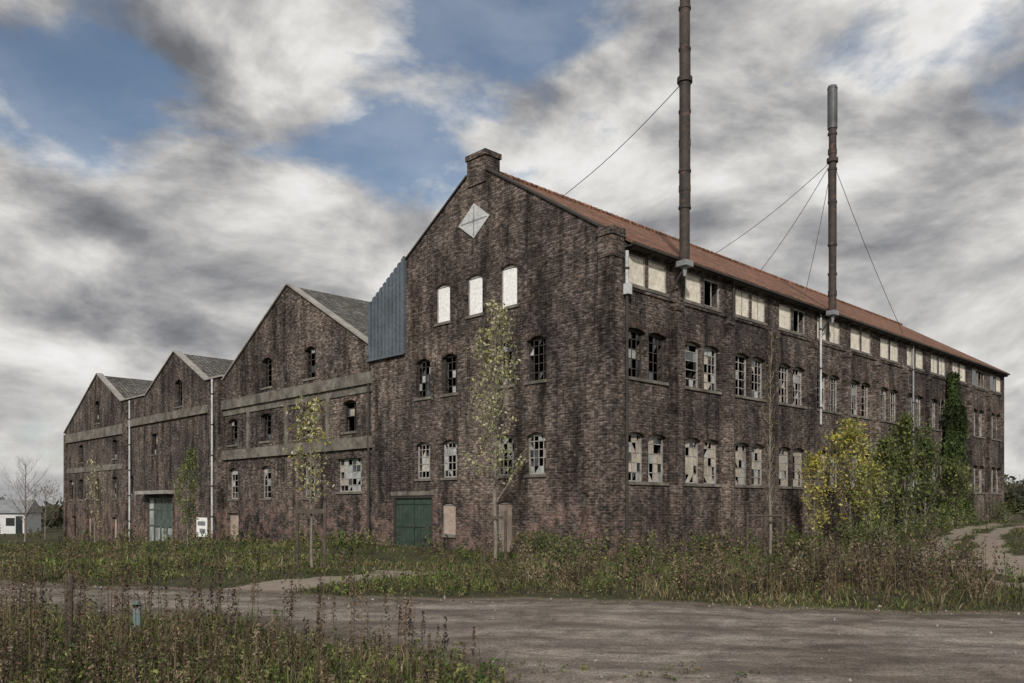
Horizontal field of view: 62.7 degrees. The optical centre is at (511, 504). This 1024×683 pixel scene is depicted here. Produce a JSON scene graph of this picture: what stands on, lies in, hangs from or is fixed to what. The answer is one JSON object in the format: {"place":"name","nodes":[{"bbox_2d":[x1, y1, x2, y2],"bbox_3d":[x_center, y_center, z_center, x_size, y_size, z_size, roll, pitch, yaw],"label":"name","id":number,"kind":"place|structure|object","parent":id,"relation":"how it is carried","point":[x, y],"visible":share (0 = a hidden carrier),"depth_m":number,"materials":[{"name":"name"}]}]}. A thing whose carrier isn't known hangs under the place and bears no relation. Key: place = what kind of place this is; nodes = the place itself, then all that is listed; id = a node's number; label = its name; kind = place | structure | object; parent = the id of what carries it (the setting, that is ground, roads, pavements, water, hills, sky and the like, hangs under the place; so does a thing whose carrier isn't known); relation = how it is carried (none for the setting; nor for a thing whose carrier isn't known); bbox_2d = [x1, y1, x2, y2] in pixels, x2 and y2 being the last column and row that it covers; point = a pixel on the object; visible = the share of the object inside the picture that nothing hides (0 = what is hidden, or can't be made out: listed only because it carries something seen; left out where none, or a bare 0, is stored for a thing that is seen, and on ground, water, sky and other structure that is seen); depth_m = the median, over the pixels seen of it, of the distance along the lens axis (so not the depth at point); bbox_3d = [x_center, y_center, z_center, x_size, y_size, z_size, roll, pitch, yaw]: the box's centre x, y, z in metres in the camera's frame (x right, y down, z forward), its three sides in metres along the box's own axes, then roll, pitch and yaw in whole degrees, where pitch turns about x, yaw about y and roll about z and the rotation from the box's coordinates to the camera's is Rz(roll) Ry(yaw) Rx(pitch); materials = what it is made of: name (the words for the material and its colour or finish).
{"place":"outdoors","nodes":[
{"label":"outdoors","id":0,"kind":"place"},
{"bbox_2d":[0,582,1023,682],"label":"dirt road","id":1,"kind":"structure","parent":0,"point":[617,641],"depth_m":10.18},
{"bbox_2d":[459,660,779,682],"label":"road edge weeds","id":2,"kind":"object","parent":1,"relation":"on","point":[662,674],"depth_m":7.94,"materials":[{"name":"green plant"}]},
{"bbox_2d":[0,506,1023,682],"bbox_3d":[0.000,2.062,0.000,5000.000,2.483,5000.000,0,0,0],"label":"ground","id":3,"kind":"structure","parent":0,"point":[274,585],"depth_m":16.93,"materials":[{"name":"soil"}]},
{"bbox_2d":[0,500,42,533],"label":"white house","id":4,"kind":"structure","parent":3,"relation":"on","point":[11,522],"depth_m":96.01,"materials":[{"name":"paint"}]},
{"bbox_2d":[0,454,48,541],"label":"bare tree","id":5,"kind":"object","parent":3,"relation":"on","point":[24,504],"visible":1,"depth_m":73.94,"materials":[{"name":"grey plant"}]},
{"bbox_2d":[23,476,63,538],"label":"bare tree","id":6,"kind":"object","parent":3,"relation":"on","point":[51,505],"visible":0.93,"depth_m":79.94,"materials":[{"name":"grey plant"}]},
{"bbox_2d":[64,574,73,649],"bbox_3d":[-4.643,1.265,8.800,0.093,1.082,0.083,0,0,0],"label":"wooden post","id":7,"kind":"object","parent":3,"relation":"on","point":[69,579],"visible":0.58,"depth_m":8.78,"materials":[{"name":"brown wood"}]},
{"bbox_2d":[83,458,105,541],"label":"young birch tree","id":8,"kind":"object","parent":3,"relation":"on","point":[94,496],"visible":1,"depth_m":54.97,"materials":[{"name":"green plant"}]},
{"bbox_2d":[133,601,140,630],"bbox_3d":[-4.554,1.387,10.198,0.090,0.445,0.043,0,0,0],"label":"cable marker post","id":9,"kind":"object","parent":3,"relation":"on","point":[138,616],"visible":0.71,"depth_m":10.18,"materials":[{"name":"grey plastic"}]},
{"bbox_2d":[169,444,202,546],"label":"young birch tree","id":10,"kind":"object","parent":3,"relation":"on","point":[190,455],"visible":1,"depth_m":41.99,"materials":[{"name":"green plant"}]},
{"bbox_2d":[0,522,475,682],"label":"dock seed stalks","id":11,"kind":"object","parent":3,"relation":"on","point":[211,595],"depth_m":7.87,"materials":[{"name":"brown plant"}]},
{"bbox_2d":[0,564,497,682],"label":"dry weeds","id":12,"kind":"object","parent":3,"relation":"on","point":[133,670],"depth_m":7.16,"materials":[{"name":"plant"}]},
{"bbox_2d":[0,595,508,682],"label":"green weeds","id":13,"kind":"object","parent":3,"relation":"on","point":[267,676],"depth_m":7.45,"materials":[{"name":"green plant"}]},
{"bbox_2d":[0,591,536,682],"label":"verge grass","id":14,"kind":"structure","parent":3,"relation":"on","point":[242,661],"depth_m":7.88,"materials":[{"name":"green plant"}]},
{"bbox_2d":[281,391,334,567],"bbox_3d":[-5.433,-0.634,22.469,1.380,4.914,1.256,0,0,0],"label":"young poplar tree","id":15,"kind":"object","parent":3,"relation":"on","point":[311,477],"visible":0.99,"depth_m":22.43,"materials":[{"name":"green plant"}]},
{"bbox_2d":[320,527,366,554],"bbox_3d":[-6.629,1.454,33.021,2.067,1.160,1.734,0,0,0],"label":"wild shrub","id":16,"kind":"object","parent":3,"relation":"on","point":[349,545],"visible":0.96,"depth_m":32.85,"materials":[{"name":"green plant"}]},
{"bbox_2d":[459,299,527,561],"bbox_3d":[-0.695,-2.546,29.097,2.228,9.287,2.342,0,0,-20],"label":"young poplar tree","id":17,"kind":"object","parent":3,"relation":"on","point":[496,461],"visible":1,"depth_m":28.91,"materials":[{"name":"green plant"}]},
{"bbox_2d":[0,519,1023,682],"bbox_3d":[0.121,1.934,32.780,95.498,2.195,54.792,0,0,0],"label":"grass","id":18,"kind":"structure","parent":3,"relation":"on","point":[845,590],"depth_m":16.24,"materials":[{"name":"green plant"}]},
{"bbox_2d":[0,474,1023,527],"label":"distant trees","id":19,"kind":"object","parent":3,"relation":"on","point":[1013,492],"visible":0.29,"depth_m":112.50,"materials":[{"name":"green plant"}]},
{"bbox_2d":[0,519,1023,596],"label":"meadow weeds","id":20,"kind":"object","parent":3,"relation":"on","point":[475,581],"depth_m":18.55,"materials":[{"name":"green plant"}]},
{"bbox_2d":[1,519,1023,604],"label":"tall dry grass","id":21,"kind":"structure","parent":3,"relation":"on","point":[495,580],"depth_m":22.69,"materials":[{"name":"plant"}]},
{"bbox_2d":[23,569,1019,680],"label":"scattered stones","id":22,"kind":"object","parent":3,"relation":"on","point":[601,676],"visible":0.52,"depth_m":12.54,"materials":[{"name":"grey stone"}]},
{"bbox_2d":[63,148,1009,555],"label":"brick factory","id":23,"kind":"structure","parent":3,"relation":"on","point":[635,400],"depth_m":39.45,"materials":[{"name":"brick"}]},
{"bbox_2d":[135,490,174,540],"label":"loading door with canopy","id":24,"kind":"structure","parent":23,"relation":"in","point":[160,509],"depth_m":62.08,"materials":[{"name":"metal"}]},
{"bbox_2d":[391,491,434,547],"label":"green double door","id":25,"kind":"structure","parent":23,"relation":"in","point":[404,525],"depth_m":40.26,"materials":[{"name":"paint"}]},
{"bbox_2d":[71,254,999,550],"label":"window frames","id":26,"kind":"structure","parent":23,"relation":"in","point":[510,266],"depth_m":38.82,"materials":[{"name":"white wood"}]},
{"bbox_2d":[72,256,999,551],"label":"window panes","id":27,"kind":"structure","parent":23,"relation":"in","point":[656,272],"depth_m":38.02,"materials":[{"name":"white glass"}]},
{"bbox_2d":[562,0,693,291],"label":"steel chimney","id":28,"kind":"object","parent":23,"relation":"on","point":[684,83],"visible":1,"depth_m":33.24,"materials":[{"name":"metal"}]},
{"bbox_2d":[715,84,902,334],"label":"steel chimney","id":29,"kind":"object","parent":23,"relation":"on","point":[832,127],"visible":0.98,"depth_m":42.27,"materials":[{"name":"metal"}]},
{"bbox_2d":[929,371,976,522],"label":"climbing ivy","id":30,"kind":"object","parent":23,"relation":"attached to","point":[957,430],"visible":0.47,"depth_m":55.05,"materials":[{"name":"green plant"}]},
{"bbox_2d":[513,525,561,559],"bbox_3d":[0.955,1.346,29.471,1.863,1.318,1.879,0,0,-23],"label":"wild shrub","id":31,"kind":"object","parent":3,"relation":"on","point":[543,539],"visible":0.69,"depth_m":29.33,"materials":[{"name":"green plant"}]},
{"bbox_2d":[541,532,605,563],"bbox_3d":[1.960,1.486,27.865,2.283,1.123,2.065,0,0,16],"label":"wild shrub","id":32,"kind":"object","parent":3,"relation":"on","point":[562,548],"visible":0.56,"depth_m":27.76,"materials":[{"name":"green plant"}]},
{"bbox_2d":[626,542,664,567],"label":"wild shrub","id":33,"kind":"object","parent":3,"relation":"on","point":[635,553],"visible":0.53,"depth_m":26.87,"materials":[{"name":"green plant"}]},
{"bbox_2d":[686,531,724,558],"bbox_3d":[6.820,1.454,29.871,1.509,1.225,1.588,0,0,13],"label":"wild shrub","id":34,"kind":"object","parent":3,"relation":"on","point":[702,547],"visible":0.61,"depth_m":29.77,"materials":[{"name":"green plant"}]},
{"bbox_2d":[447,526,1023,607],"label":"tall brown weeds","id":35,"kind":"object","parent":3,"relation":"on","point":[931,547],"depth_m":15.53,"materials":[{"name":"brown plant"}]},
{"bbox_2d":[494,554,1022,608],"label":"reedy grass","id":36,"kind":"structure","parent":3,"relation":"on","point":[771,589],"depth_m":15.49,"materials":[{"name":"green plant"}]},
{"bbox_2d":[746,512,783,556],"bbox_3d":[9.789,1.237,32.500,1.470,1.950,0.110,0,0,0],"label":"wooden tree guard","id":37,"kind":"object","parent":3,"relation":"on","point":[764,515],"visible":0.7,"depth_m":32.46,"materials":[{"name":"brown wood"}]},
{"bbox_2d":[756,325,780,554],"bbox_3d":[10.217,-2.522,33.031,1.039,9.154,0.896,0,0,-24],"label":"young poplar tree","id":38,"kind":"object","parent":3,"relation":"on","point":[769,457],"visible":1,"depth_m":33.00,"materials":[{"name":"green plant"}]},
{"bbox_2d":[781,528,821,556],"bbox_3d":[10.677,1.429,31.048,1.882,1.147,1.625,0,0,0],"label":"wild shrub","id":39,"kind":"object","parent":3,"relation":"on","point":[791,540],"visible":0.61,"depth_m":31.05,"materials":[{"name":"green plant"}]},
{"bbox_2d":[796,448,836,539],"bbox_3d":[13.652,-0.348,37.913,1.553,4.433,2.048,0,0,-26],"label":"yellow maple tree","id":40,"kind":"object","parent":3,"relation":"on","point":[813,467],"visible":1,"depth_m":37.85,"materials":[{"name":"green plant"}]},
{"bbox_2d":[820,416,890,539],"bbox_3d":[16.186,-1.242,39.564,3.155,5.866,3.116,0,0,0],"label":"yellow maple tree","id":41,"kind":"object","parent":3,"relation":"on","point":[853,434],"visible":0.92,"depth_m":39.45,"materials":[{"name":"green plant"}]},
{"bbox_2d":[832,519,898,551],"bbox_3d":[13.255,1.232,31.975,2.276,1.439,2.420,0,0,42],"label":"wild shrub","id":42,"kind":"object","parent":3,"relation":"on","point":[865,531],"visible":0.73,"depth_m":31.84,"materials":[{"name":"green plant"}]},
{"bbox_2d":[849,454,895,531],"bbox_3d":[16.247,-0.304,37.877,1.924,3.970,2.230,0,0,23],"label":"yellow maple tree","id":43,"kind":"object","parent":3,"relation":"on","point":[867,479],"visible":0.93,"depth_m":37.89,"materials":[{"name":"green plant"}]},
{"bbox_2d":[839,503,922,548],"bbox_3d":[15.148,0.890,34.130,3.260,1.914,3.568,0,0,0],"label":"wild shrub","id":44,"kind":"object","parent":3,"relation":"on","point":[884,525],"visible":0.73,"depth_m":34.02,"materials":[{"name":"green plant"}]},
{"bbox_2d":[864,430,908,533],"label":"green willow tree","id":45,"kind":"object","parent":3,"relation":"on","point":[885,448],"visible":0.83,"depth_m":40.79,"materials":[{"name":"green plant"}]},
{"bbox_2d":[887,409,927,530],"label":"green willow tree","id":46,"kind":"object","parent":3,"relation":"on","point":[904,426],"visible":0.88,"depth_m":42.87,"materials":[{"name":"green plant"}]},
{"bbox_2d":[909,421,947,527],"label":"green willow tree","id":47,"kind":"object","parent":3,"relation":"on","point":[922,464],"visible":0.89,"depth_m":44.88,"materials":[{"name":"green plant"}]},
{"bbox_2d":[893,502,975,538],"bbox_3d":[18.878,0.734,37.719,3.513,1.725,2.626,0,0,0],"label":"wild shrub","id":48,"kind":"object","parent":3,"relation":"on","point":[947,518],"visible":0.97,"depth_m":37.58,"materials":[{"name":"green plant"}]},
{"bbox_2d":[932,453,978,525],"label":"green willow tree","id":49,"kind":"object","parent":3,"relation":"on","point":[954,474],"visible":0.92,"depth_m":47.74,"materials":[{"name":"green plant"}]},
{"bbox_2d":[932,500,988,525],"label":"wild shrub","id":50,"kind":"object","parent":3,"relation":"on","point":[951,506],"visible":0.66,"depth_m":45.83,"materials":[{"name":"green plant"}]},
{"bbox_2d":[988,498,1023,520],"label":"wild shrub","id":51,"kind":"object","parent":3,"relation":"on","point":[1001,510],"visible":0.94,"depth_m":59.91,"materials":[{"name":"green plant"}]},
{"bbox_2d":[0,0,1023,505],"label":"sky","id":52,"kind":"structure","parent":0,"point":[167,167],"materials":[{"name":"grey"}]},
{"bbox_2d":[3,506,1023,561],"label":"weeds","id":53,"kind":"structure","parent":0,"point":[439,544],"depth_m":38.38,"materials":[{"name":"green plant"}]}
]}

